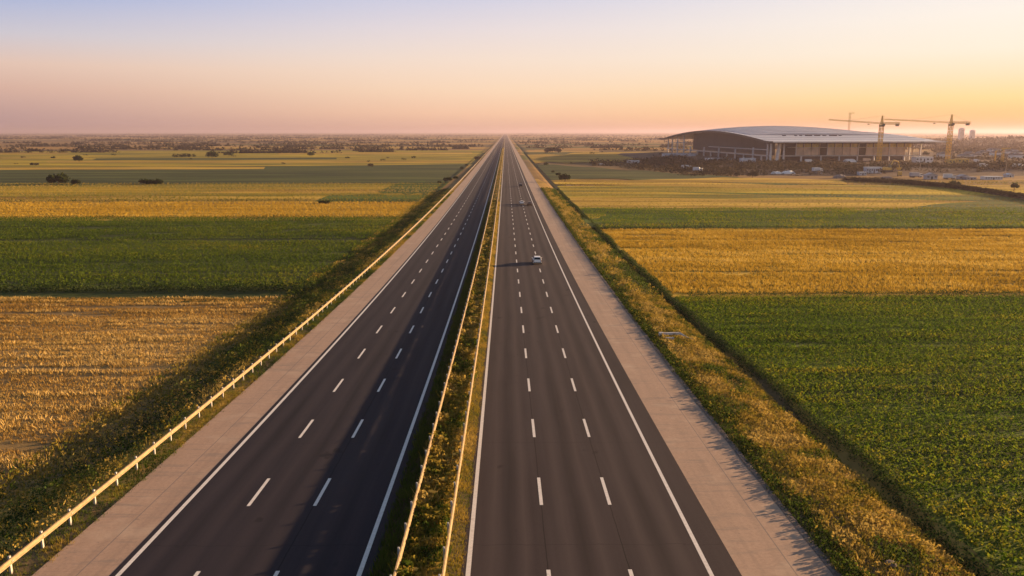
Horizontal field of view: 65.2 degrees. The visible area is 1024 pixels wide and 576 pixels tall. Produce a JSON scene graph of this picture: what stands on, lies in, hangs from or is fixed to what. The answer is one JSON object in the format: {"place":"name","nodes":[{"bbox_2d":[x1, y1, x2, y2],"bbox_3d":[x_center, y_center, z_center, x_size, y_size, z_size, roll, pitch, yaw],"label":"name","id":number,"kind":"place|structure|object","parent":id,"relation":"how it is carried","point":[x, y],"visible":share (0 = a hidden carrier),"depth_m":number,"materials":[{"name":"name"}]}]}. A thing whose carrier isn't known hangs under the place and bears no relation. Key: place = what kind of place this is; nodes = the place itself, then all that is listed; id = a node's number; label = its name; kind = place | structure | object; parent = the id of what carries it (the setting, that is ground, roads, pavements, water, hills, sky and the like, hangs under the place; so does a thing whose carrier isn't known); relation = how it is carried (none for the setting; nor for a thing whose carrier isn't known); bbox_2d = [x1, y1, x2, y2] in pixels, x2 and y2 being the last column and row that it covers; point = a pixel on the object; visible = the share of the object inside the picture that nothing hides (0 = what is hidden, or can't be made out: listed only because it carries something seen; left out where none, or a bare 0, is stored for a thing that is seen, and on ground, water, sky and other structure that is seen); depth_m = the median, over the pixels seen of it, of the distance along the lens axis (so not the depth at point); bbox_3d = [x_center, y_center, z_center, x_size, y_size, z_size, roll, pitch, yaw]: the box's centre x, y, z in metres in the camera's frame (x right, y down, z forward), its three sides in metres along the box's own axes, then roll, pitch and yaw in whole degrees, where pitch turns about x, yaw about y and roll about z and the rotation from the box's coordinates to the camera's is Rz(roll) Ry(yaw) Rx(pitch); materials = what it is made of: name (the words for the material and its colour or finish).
{"place":"outdoors","nodes":[
{"label":"outdoors","id":0,"kind":"place"},
{"bbox_2d":[0,152,71,153],"bbox_3d":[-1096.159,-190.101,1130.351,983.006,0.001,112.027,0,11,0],"label":"field","id":1,"kind":"structure","parent":0,"point":[34,153],"depth_m":1128.10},
{"bbox_2d":[0,183,95,185],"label":"field","id":2,"kind":"structure","parent":0,"point":[35,184],"depth_m":460.23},
{"bbox_2d":[46,172,70,182],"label":"broad bush","id":3,"kind":"object","parent":2,"relation":"on","point":[62,177],"visible":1,"depth_m":460.62,"materials":[{"name":"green plant"}]},
{"bbox_2d":[0,167,264,169],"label":"field","id":4,"kind":"structure","parent":0,"point":[52,168],"depth_m":664.65,"materials":[{"name":"plant"}]},
{"bbox_2d":[0,296,293,505],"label":"field","id":5,"kind":"structure","parent":0,"point":[23,446],"depth_m":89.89,"materials":[{"name":"plant"}]},
{"bbox_2d":[0,295,296,472],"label":"straw swath","id":6,"kind":"object","parent":5,"relation":"on","point":[106,403],"visible":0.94,"depth_m":95.62,"materials":[{"name":"plant"}]},
{"bbox_2d":[0,216,405,301],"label":"field","id":7,"kind":"structure","parent":0,"point":[134,293],"depth_m":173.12,"materials":[{"name":"plant"}]},
{"bbox_2d":[0,278,318,292],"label":"field margin","id":8,"kind":"object","parent":7,"relation":"on","point":[44,286],"visible":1,"depth_m":140.21,"materials":[{"name":"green plant"}]},
{"bbox_2d":[0,204,415,220],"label":"field","id":9,"kind":"structure","parent":0,"point":[227,213],"depth_m":295.27,"materials":[{"name":"plant"}]},
{"bbox_2d":[0,215,391,217],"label":"field margin","id":10,"kind":"object","parent":9,"relation":"on","point":[181,215],"visible":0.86,"depth_m":276.20,"materials":[{"name":"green plant"}]},
{"bbox_2d":[93,158,336,159],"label":"field","id":11,"kind":"structure","parent":0,"point":[200,158],"depth_m":915.84,"materials":[{"name":"plant"}]},
{"bbox_2d":[0,195,432,202],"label":"field","id":12,"kind":"structure","parent":0,"point":[192,198],"depth_m":360.86,"materials":[{"name":"plant"}]},
{"bbox_2d":[1,198,416,201],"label":"field margin","id":13,"kind":"object","parent":12,"relation":"on","point":[215,201],"visible":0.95,"depth_m":343.14,"materials":[{"name":"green plant"}]},
{"bbox_2d":[0,182,444,200],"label":"field growth","id":14,"kind":"object","parent":12,"relation":"on","point":[165,192],"visible":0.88,"depth_m":402.80,"materials":[{"name":"plant"}]},
{"bbox_2d":[0,183,446,196],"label":"field","id":15,"kind":"structure","parent":0,"point":[194,187],"depth_m":419.59,"materials":[{"name":"plant"}]},
{"bbox_2d":[0,164,468,183],"bbox_3d":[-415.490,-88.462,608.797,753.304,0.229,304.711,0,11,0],"label":"field","id":16,"kind":"structure","parent":0,"point":[376,174],"depth_m":557.10,"materials":[{"name":"plant"}]},
{"bbox_2d":[138,178,163,183],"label":"broad bush","id":17,"kind":"object","parent":16,"relation":"on","point":[153,181],"visible":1,"depth_m":463.33,"materials":[{"name":"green plant"}]},
{"bbox_2d":[0,157,474,167],"bbox_3d":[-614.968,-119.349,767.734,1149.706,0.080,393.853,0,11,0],"label":"field","id":18,"kind":"structure","parent":0,"point":[21,162],"depth_m":771.70,"materials":[{"name":"plant"}]},
{"bbox_2d":[0,150,484,157],"bbox_3d":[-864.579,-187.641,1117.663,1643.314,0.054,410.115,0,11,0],"label":"field","id":19,"kind":"structure","parent":0,"point":[202,153],"depth_m":1078.37,"materials":[{"name":"plant"}]},
{"bbox_2d":[46,161,472,162],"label":"field","id":20,"kind":"structure","parent":0,"point":[259,161],"depth_m":821.55,"materials":[{"name":"plant"}]},
{"bbox_2d":[32,134,503,575],"bbox_3d":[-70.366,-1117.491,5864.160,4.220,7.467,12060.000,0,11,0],"label":"shoulder","id":21,"kind":"object","parent":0,"point":[109,542],"visible":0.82,"depth_m":61.83},
{"bbox_2d":[202,189,379,192],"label":"field","id":22,"kind":"structure","parent":0,"point":[302,191],"depth_m":404.81,"materials":[{"name":"plant"}]},
{"bbox_2d":[161,147,451,148],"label":"field","id":23,"kind":"structure","parent":0,"point":[328,147],"depth_m":1563.59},
{"bbox_2d":[110,134,504,575],"bbox_3d":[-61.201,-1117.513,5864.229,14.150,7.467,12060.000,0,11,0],"label":"road","id":24,"kind":"structure","parent":0,"point":[218,526],"depth_m":61.80,"materials":[{"name":"asphalt"}]},
{"bbox_2d":[194,146,633,575],"bbox_3d":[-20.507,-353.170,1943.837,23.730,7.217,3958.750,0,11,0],"label":"lane dashes","id":25,"kind":"object","parent":24,"relation":"on","point":[276,573],"visible":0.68,"depth_m":66.61,"materials":[{"name":"paint"}]},
{"bbox_2d":[115,143,713,575],"bbox_3d":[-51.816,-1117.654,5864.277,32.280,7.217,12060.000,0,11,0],"label":"road markings","id":26,"kind":"object","parent":24,"relation":"on","point":[359,573],"visible":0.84,"depth_m":61.79,"materials":[{"name":"paint"}]},
{"bbox_2d":[316,194,425,201],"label":"field","id":27,"kind":"structure","parent":0,"point":[370,197],"depth_m":360.38,"materials":[{"name":"plant"}]},
{"bbox_2d":[278,152,471,154],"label":"field","id":28,"kind":"structure","parent":0,"point":[382,153],"depth_m":1127.64,"materials":[{"name":"plant"}]},
{"bbox_2d":[379,181,448,194],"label":"field","id":29,"kind":"structure","parent":0,"point":[407,185],"depth_m":433.62,"materials":[{"name":"plant"}]},
{"bbox_2d":[373,137,504,575],"bbox_3d":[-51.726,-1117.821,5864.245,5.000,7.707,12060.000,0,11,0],"label":"median strip","id":30,"kind":"object","parent":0,"point":[458,537],"visible":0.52,"depth_m":53.44,"materials":[{"name":"plant"}]},
{"bbox_2d":[390,142,503,575],"bbox_3d":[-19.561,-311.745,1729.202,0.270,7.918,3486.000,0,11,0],"label":"guardrail","id":31,"kind":"object","parent":30,"relation":"on","point":[406,528],"visible":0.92,"depth_m":60.73,"materials":[{"name":"metal"}]},
{"bbox_2d":[408,226,490,569],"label":"median shrubs","id":32,"kind":"object","parent":30,"relation":"on","point":[442,459],"visible":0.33,"depth_m":53.26,"materials":[{"name":"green plant"}]},
{"bbox_2d":[438,150,503,575],"bbox_3d":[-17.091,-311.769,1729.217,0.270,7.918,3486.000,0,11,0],"label":"guardrail","id":33,"kind":"object","parent":30,"relation":"on","point":[446,549],"visible":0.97,"depth_m":61.23,"materials":[{"name":"metal"}]},
{"bbox_2d":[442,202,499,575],"bbox_3d":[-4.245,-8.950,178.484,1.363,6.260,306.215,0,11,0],"label":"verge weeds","id":34,"kind":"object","parent":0,"point":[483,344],"visible":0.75,"depth_m":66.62,"materials":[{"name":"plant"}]},
{"bbox_2d":[488,148,503,201],"bbox_3d":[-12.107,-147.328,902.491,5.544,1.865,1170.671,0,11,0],"label":"verge weeds","id":35,"kind":"object","parent":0,"point":[499,169],"visible":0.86,"depth_m":522.79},
{"bbox_2d":[0,133,1023,575],"bbox_3d":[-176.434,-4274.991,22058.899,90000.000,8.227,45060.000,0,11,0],"label":"ground","id":36,"kind":"structure","parent":0,"point":[540,175],"depth_m":85.56,"materials":[{"name":"plant"}]},
{"bbox_2d":[70,179,80,183],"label":"bush","id":37,"kind":"object","parent":36,"relation":"on","point":[75,181],"visible":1,"depth_m":462.85,"materials":[{"name":"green plant"}]},
{"bbox_2d":[72,155,82,160],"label":"tree","id":38,"kind":"object","parent":36,"relation":"on","point":[78,158],"visible":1,"depth_m":809.91,"materials":[{"name":"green plant"}]},
{"bbox_2d":[172,153,195,156],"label":"tree row","id":39,"kind":"object","parent":36,"relation":"on","point":[183,155],"visible":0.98,"depth_m":970.80,"materials":[{"name":"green plant"}]},
{"bbox_2d":[0,201,424,217],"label":"wheat","id":40,"kind":"object","parent":36,"relation":"on","point":[174,211],"visible":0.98,"depth_m":308.39,"materials":[{"name":"plant"}]},
{"bbox_2d":[206,151,218,156],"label":"tree","id":41,"kind":"object","parent":36,"relation":"on","point":[212,154],"visible":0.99,"depth_m":940.77,"materials":[{"name":"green plant"}]},
{"bbox_2d":[0,190,448,563],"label":"verge weeds","id":42,"kind":"object","parent":36,"relation":"on","point":[80,453],"visible":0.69,"depth_m":75.79,"materials":[{"name":"plant"}]},
{"bbox_2d":[0,188,450,563],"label":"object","id":43,"kind":"object","parent":36,"relation":"on","point":[249,343],"visible":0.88,"depth_m":76.03,"materials":[{"name":"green plant"}]},
{"bbox_2d":[0,191,453,575],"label":"verge weeds","id":44,"kind":"object","parent":36,"relation":"on","point":[343,293],"visible":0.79,"depth_m":67.74,"materials":[{"name":"plant"}]},
{"bbox_2d":[0,150,488,573],"bbox_3d":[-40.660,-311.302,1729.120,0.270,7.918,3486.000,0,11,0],"label":"guardrail","id":45,"kind":"object","parent":36,"relation":"on","point":[10,561],"visible":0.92,"depth_m":61.39,"materials":[{"name":"metal"}]},
{"bbox_2d":[366,199,497,575],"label":"verge weeds","id":46,"kind":"object","parent":36,"relation":"on","point":[434,520],"visible":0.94,"depth_m":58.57,"materials":[{"name":"plant"}]},
{"bbox_2d":[0,133,1023,152],"bbox_3d":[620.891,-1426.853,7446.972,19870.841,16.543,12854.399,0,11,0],"label":"distant woodland","id":47,"kind":"object","parent":36,"relation":"on","point":[289,145],"visible":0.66,"depth_m":1821.19,"materials":[{"name":"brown plant"}]},
{"bbox_2d":[544,147,561,152],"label":"tree row","id":48,"kind":"object","parent":36,"relation":"on","point":[551,149],"visible":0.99,"depth_m":1138.79,"materials":[{"name":"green plant"}]},
{"bbox_2d":[558,173,570,179],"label":"tree","id":49,"kind":"object","parent":36,"relation":"on","point":[565,176],"visible":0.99,"depth_m":475.61,"materials":[{"name":"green plant"}]},
{"bbox_2d":[541,187,666,296],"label":"verge weeds","id":50,"kind":"object","parent":36,"relation":"on","point":[557,198],"visible":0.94,"depth_m":185.25,"materials":[{"name":"plant"}]},
{"bbox_2d":[659,332,688,339],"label":"culvert head","id":51,"kind":"object","parent":36,"relation":"on","point":[671,333],"visible":0.83,"depth_m":101.51},
{"bbox_2d":[509,138,841,575],"bbox_3d":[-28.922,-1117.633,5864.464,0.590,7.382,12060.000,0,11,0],"label":"gravel edge","id":52,"kind":"object","parent":36,"relation":"on","point":[805,535],"visible":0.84,"depth_m":60.99,"materials":[{"name":"gravel"}]},
{"bbox_2d":[541,188,875,575],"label":"edge weeds","id":53,"kind":"object","parent":52,"relation":"on","point":[752,451],"visible":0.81,"depth_m":64.60,"materials":[{"name":"plant"}]},
{"bbox_2d":[553,202,965,575],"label":"verge shrubs","id":54,"kind":"object","parent":36,"relation":"on","point":[954,555],"visible":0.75,"depth_m":73.52,"materials":[{"name":"green plant"}]},
{"bbox_2d":[556,188,1020,575],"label":"ditch growth","id":55,"kind":"object","parent":36,"relation":"on","point":[947,546],"visible":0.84,"depth_m":64.55,"materials":[{"name":"green plant"}]},
{"bbox_2d":[555,180,1023,206],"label":"field growth","id":56,"kind":"object","parent":36,"relation":"on","point":[939,181],"visible":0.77,"depth_m":394.62,"materials":[{"name":"plant"}]},
{"bbox_2d":[614,291,974,575],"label":"verge weeds","id":57,"kind":"object","parent":36,"relation":"on","point":[673,315],"visible":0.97,"depth_m":59.33,"materials":[{"name":"plant"}]},
{"bbox_2d":[884,560,896,567],"bbox_3d":[20.898,15.299,44.219,0.611,0.369,0.651,0,11,0],"label":"rock","id":58,"kind":"object","parent":36,"relation":"on","point":[891,564],"visible":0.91,"depth_m":44.06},
{"bbox_2d":[909,172,922,177],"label":"site truck","id":59,"kind":"object","parent":36,"relation":"on","point":[915,174],"visible":1,"depth_m":522.40,"materials":[{"name":"grey metal"}]},
{"bbox_2d":[923,173,938,178],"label":"shed","id":60,"kind":"structure","parent":36,"relation":"on","point":[930,176],"depth_m":505.41,"materials":[{"name":"grey metal"}]},
{"bbox_2d":[943,174,955,178],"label":"site truck","id":61,"kind":"object","parent":36,"relation":"on","point":[947,176],"visible":1,"depth_m":504.35,"materials":[{"name":"white metal"}]},
{"bbox_2d":[958,128,964,139],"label":"tower block","id":62,"kind":"structure","parent":36,"relation":"on","point":[961,132],"depth_m":2559.57,"materials":[{"name":"concrete"}]},
{"bbox_2d":[956,174,969,178],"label":"shed","id":63,"kind":"structure","parent":36,"relation":"on","point":[960,176],"depth_m":505.61,"materials":[{"name":"grey metal"}]},
{"bbox_2d":[963,177,975,179],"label":"shed","id":64,"kind":"structure","parent":36,"relation":"on","point":[969,178],"depth_m":501.40,"materials":[{"name":"grey metal"}]},
{"bbox_2d":[969,130,975,139],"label":"tower block","id":65,"kind":"structure","parent":36,"relation":"on","point":[972,133],"depth_m":2658.85,"materials":[{"name":"concrete"}]},
{"bbox_2d":[932,144,1023,160],"bbox_3d":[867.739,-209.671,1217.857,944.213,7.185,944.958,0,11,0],"label":"site woodland","id":66,"kind":"object","parent":36,"relation":"on","point":[936,150],"visible":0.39,"depth_m":1046.68,"materials":[{"name":"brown plant"}]},
{"bbox_2d":[980,176,1002,179],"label":"shed","id":67,"kind":"structure","parent":36,"relation":"on","point":[991,177],"depth_m":501.45,"materials":[{"name":"white metal"}]},
{"bbox_2d":[1010,183,1019,190],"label":"tree","id":68,"kind":"object","parent":36,"relation":"on","point":[1014,185],"visible":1,"depth_m":399.07,"materials":[{"name":"green plant"}]},
{"bbox_2d":[0,0,1023,132],"label":"sky","id":69,"kind":"structure","parent":0,"point":[67,66],"materials":[{"name":"orange"}]},
{"bbox_2d":[532,256,541,263],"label":"car","id":70,"kind":"object","parent":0,"point":[536,259],"visible":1,"depth_m":165.19,"materials":[{"name":"white paint"}]},
{"bbox_2d":[528,154,638,162],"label":"field","id":71,"kind":"structure","parent":0,"point":[538,158],"depth_m":897.53,"materials":[{"name":"plant"}]},
{"bbox_2d":[561,152,636,156],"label":"field","id":72,"kind":"structure","parent":0,"point":[596,154],"depth_m":1056.84,"materials":[{"name":"plant"}]},
{"bbox_2d":[461,134,741,575],"bbox_3d":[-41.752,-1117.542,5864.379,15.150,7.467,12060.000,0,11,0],"label":"road","id":73,"kind":"structure","parent":0,"point":[575,524],"depth_m":61.58,"materials":[{"name":"asphalt"}]},
{"bbox_2d":[507,135,833,575],"bbox_3d":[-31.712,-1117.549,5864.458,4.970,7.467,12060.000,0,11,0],"label":"shoulder","id":74,"kind":"object","parent":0,"point":[759,534],"visible":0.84,"depth_m":61.80},
{"bbox_2d":[537,164,805,184],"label":"field","id":75,"kind":"structure","parent":0,"point":[573,172],"depth_m":558.33,"materials":[{"name":"plant"}]},
{"bbox_2d":[552,179,893,189],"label":"field","id":76,"kind":"structure","parent":0,"point":[692,184],"depth_m":450.10,"materials":[{"name":"plant"}]},
{"bbox_2d":[623,177,846,183],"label":"field","id":77,"kind":"structure","parent":0,"point":[731,179],"depth_m":487.82,"materials":[{"name":"plant"}]},
{"bbox_2d":[568,197,994,212],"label":"field","id":78,"kind":"structure","parent":0,"point":[726,202],"depth_m":326.61,"materials":[{"name":"plant"}]},
{"bbox_2d":[557,185,1023,230],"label":"field","id":79,"kind":"structure","parent":0,"point":[599,194],"depth_m":389.28,"materials":[{"name":"plant"}]},
{"bbox_2d":[578,206,1023,228],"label":"field","id":80,"kind":"structure","parent":0,"point":[589,222],"depth_m":263.11,"materials":[{"name":"plant"}]},
{"bbox_2d":[599,227,1016,230],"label":"field","id":81,"kind":"structure","parent":0,"point":[697,229],"depth_m":238.73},
{"bbox_2d":[600,227,1023,293],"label":"wheat","id":82,"kind":"object","parent":81,"relation":"on","point":[922,235],"visible":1,"depth_m":176.19,"materials":[{"name":"plant"}]},
{"bbox_2d":[603,224,1023,229],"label":"field margin","id":83,"kind":"object","parent":81,"relation":"on","point":[838,227],"visible":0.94,"depth_m":237.09,"materials":[{"name":"green plant"}]},
{"bbox_2d":[604,231,1023,296],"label":"field","id":84,"kind":"structure","parent":0,"point":[742,272],"depth_m":159.06,"materials":[{"name":"plant"}]},
{"bbox_2d":[688,288,1022,296],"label":"field margin","id":85,"kind":"object","parent":84,"relation":"on","point":[911,292],"visible":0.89,"depth_m":133.16,"materials":[{"name":"green plant"}]},
{"bbox_2d":[619,152,1023,175],"bbox_3d":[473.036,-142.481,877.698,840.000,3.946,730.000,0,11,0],"label":"site ground","id":86,"kind":"structure","parent":0,"point":[953,171],"depth_m":589.79,"materials":[{"name":"soil"}]},
{"bbox_2d":[662,153,695,155],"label":"hoarding","id":87,"kind":"object","parent":86,"relation":"on","point":[683,154],"visible":0.64,"depth_m":926.36,"materials":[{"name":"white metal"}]},
{"bbox_2d":[739,158,755,161],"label":"hoarding","id":88,"kind":"object","parent":86,"relation":"on","point":[743,159],"visible":0.61,"depth_m":722.32,"materials":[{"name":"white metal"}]},
{"bbox_2d":[570,153,1023,175],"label":"site scrub","id":89,"kind":"object","parent":86,"relation":"on","point":[855,167],"visible":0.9,"depth_m":630.23,"materials":[{"name":"brown plant"}]},
{"bbox_2d":[659,126,947,160],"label":"station building","id":90,"kind":"structure","parent":86,"relation":"on","point":[800,143],"depth_m":786.70,"materials":[{"name":"metal"}]},
{"bbox_2d":[812,167,822,171],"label":"site truck","id":91,"kind":"object","parent":86,"relation":"on","point":[814,169],"visible":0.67,"depth_m":567.97,"materials":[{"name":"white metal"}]},
{"bbox_2d":[830,116,900,161],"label":"tower crane","id":92,"kind":"object","parent":86,"relation":"on","point":[882,122],"visible":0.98,"depth_m":723.05,"materials":[{"name":"yellow paint"}]},
{"bbox_2d":[863,167,882,172],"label":"site cabin","id":93,"kind":"object","parent":86,"relation":"on","point":[872,169],"visible":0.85,"depth_m":563.62,"materials":[{"name":"white metal"}]},
{"bbox_2d":[882,160,901,171],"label":"excavator","id":94,"kind":"object","parent":86,"relation":"on","point":[888,168],"visible":0.94,"depth_m":567.87,"materials":[{"name":"yellow paint"}]},
{"bbox_2d":[911,157,932,162],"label":"building","id":95,"kind":"structure","parent":86,"relation":"on","point":[925,159],"depth_m":723.68,"materials":[{"name":"white metal"}]},
{"bbox_2d":[884,114,970,161],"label":"tower crane","id":96,"kind":"object","parent":86,"relation":"on","point":[951,124],"visible":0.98,"depth_m":732.98,"materials":[{"name":"yellow paint"}]},
{"bbox_2d":[936,152,950,156],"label":"house","id":97,"kind":"structure","parent":86,"relation":"on","point":[942,154],"depth_m":884.40,"materials":[{"name":"concrete"}]},
{"bbox_2d":[946,159,955,163],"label":"container","id":98,"kind":"object","parent":86,"relation":"on","point":[950,160],"visible":0.7,"depth_m":701.48,"materials":[{"name":"yellow paint"}]},
{"bbox_2d":[956,159,968,162],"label":"container","id":99,"kind":"object","parent":86,"relation":"on","point":[961,160],"visible":0.68,"depth_m":706.59,"materials":[{"name":"yellow paint"}]},
{"bbox_2d":[989,151,1001,155],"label":"house","id":100,"kind":"structure","parent":86,"relation":"on","point":[993,153],"depth_m":944.79,"materials":[{"name":"white metal"}]},
{"bbox_2d":[1003,173,1013,176],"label":"shed","id":101,"kind":"structure","parent":86,"relation":"on","point":[1009,175],"depth_m":529.00,"materials":[{"name":"grey metal"}]},
{"bbox_2d":[1008,153,1023,157],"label":"house","id":102,"kind":"structure","parent":86,"relation":"on","point":[1016,155],"depth_m":847.69,"materials":[{"name":"white metal"}]},
{"bbox_2d":[645,191,1023,200],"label":"field","id":103,"kind":"structure","parent":0,"point":[958,198],"depth_m":363.65,"materials":[{"name":"plant"}]},
{"bbox_2d":[675,294,1023,575],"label":"field","id":104,"kind":"structure","parent":0,"point":[958,532],"depth_m":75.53,"materials":[{"name":"plant"}]},
{"bbox_2d":[842,178,1022,198],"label":"dirt track","id":105,"kind":"structure","parent":0,"point":[957,188],"depth_m":388.85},
{"bbox_2d":[841,176,1023,198],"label":"track scrub","id":106,"kind":"object","parent":105,"relation":"on","point":[950,185],"visible":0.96,"depth_m":430.46,"materials":[{"name":"brown plant"}]},
{"bbox_2d":[860,201,1023,212],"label":"field","id":107,"kind":"structure","parent":0,"point":[1002,204],"depth_m":311.52,"materials":[{"name":"plant"}]},
{"bbox_2d":[925,138,1023,146],"bbox_3d":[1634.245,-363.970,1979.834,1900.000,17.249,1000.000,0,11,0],"label":"hill","id":108,"kind":"structure","parent":0,"point":[1017,139],"depth_m":1885.33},
{"bbox_2d":[911,135,1023,146],"bbox_3d":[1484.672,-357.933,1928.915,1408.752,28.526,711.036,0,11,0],"label":"hill woodland","id":109,"kind":"object","parent":108,"relation":"on","point":[975,140],"visible":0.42,"depth_m":1817.67,"materials":[{"name":"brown plant"}]},
{"bbox_2d":[968,185,1023,189],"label":"field","id":110,"kind":"structure","parent":0,"point":[1001,187],"depth_m":431.94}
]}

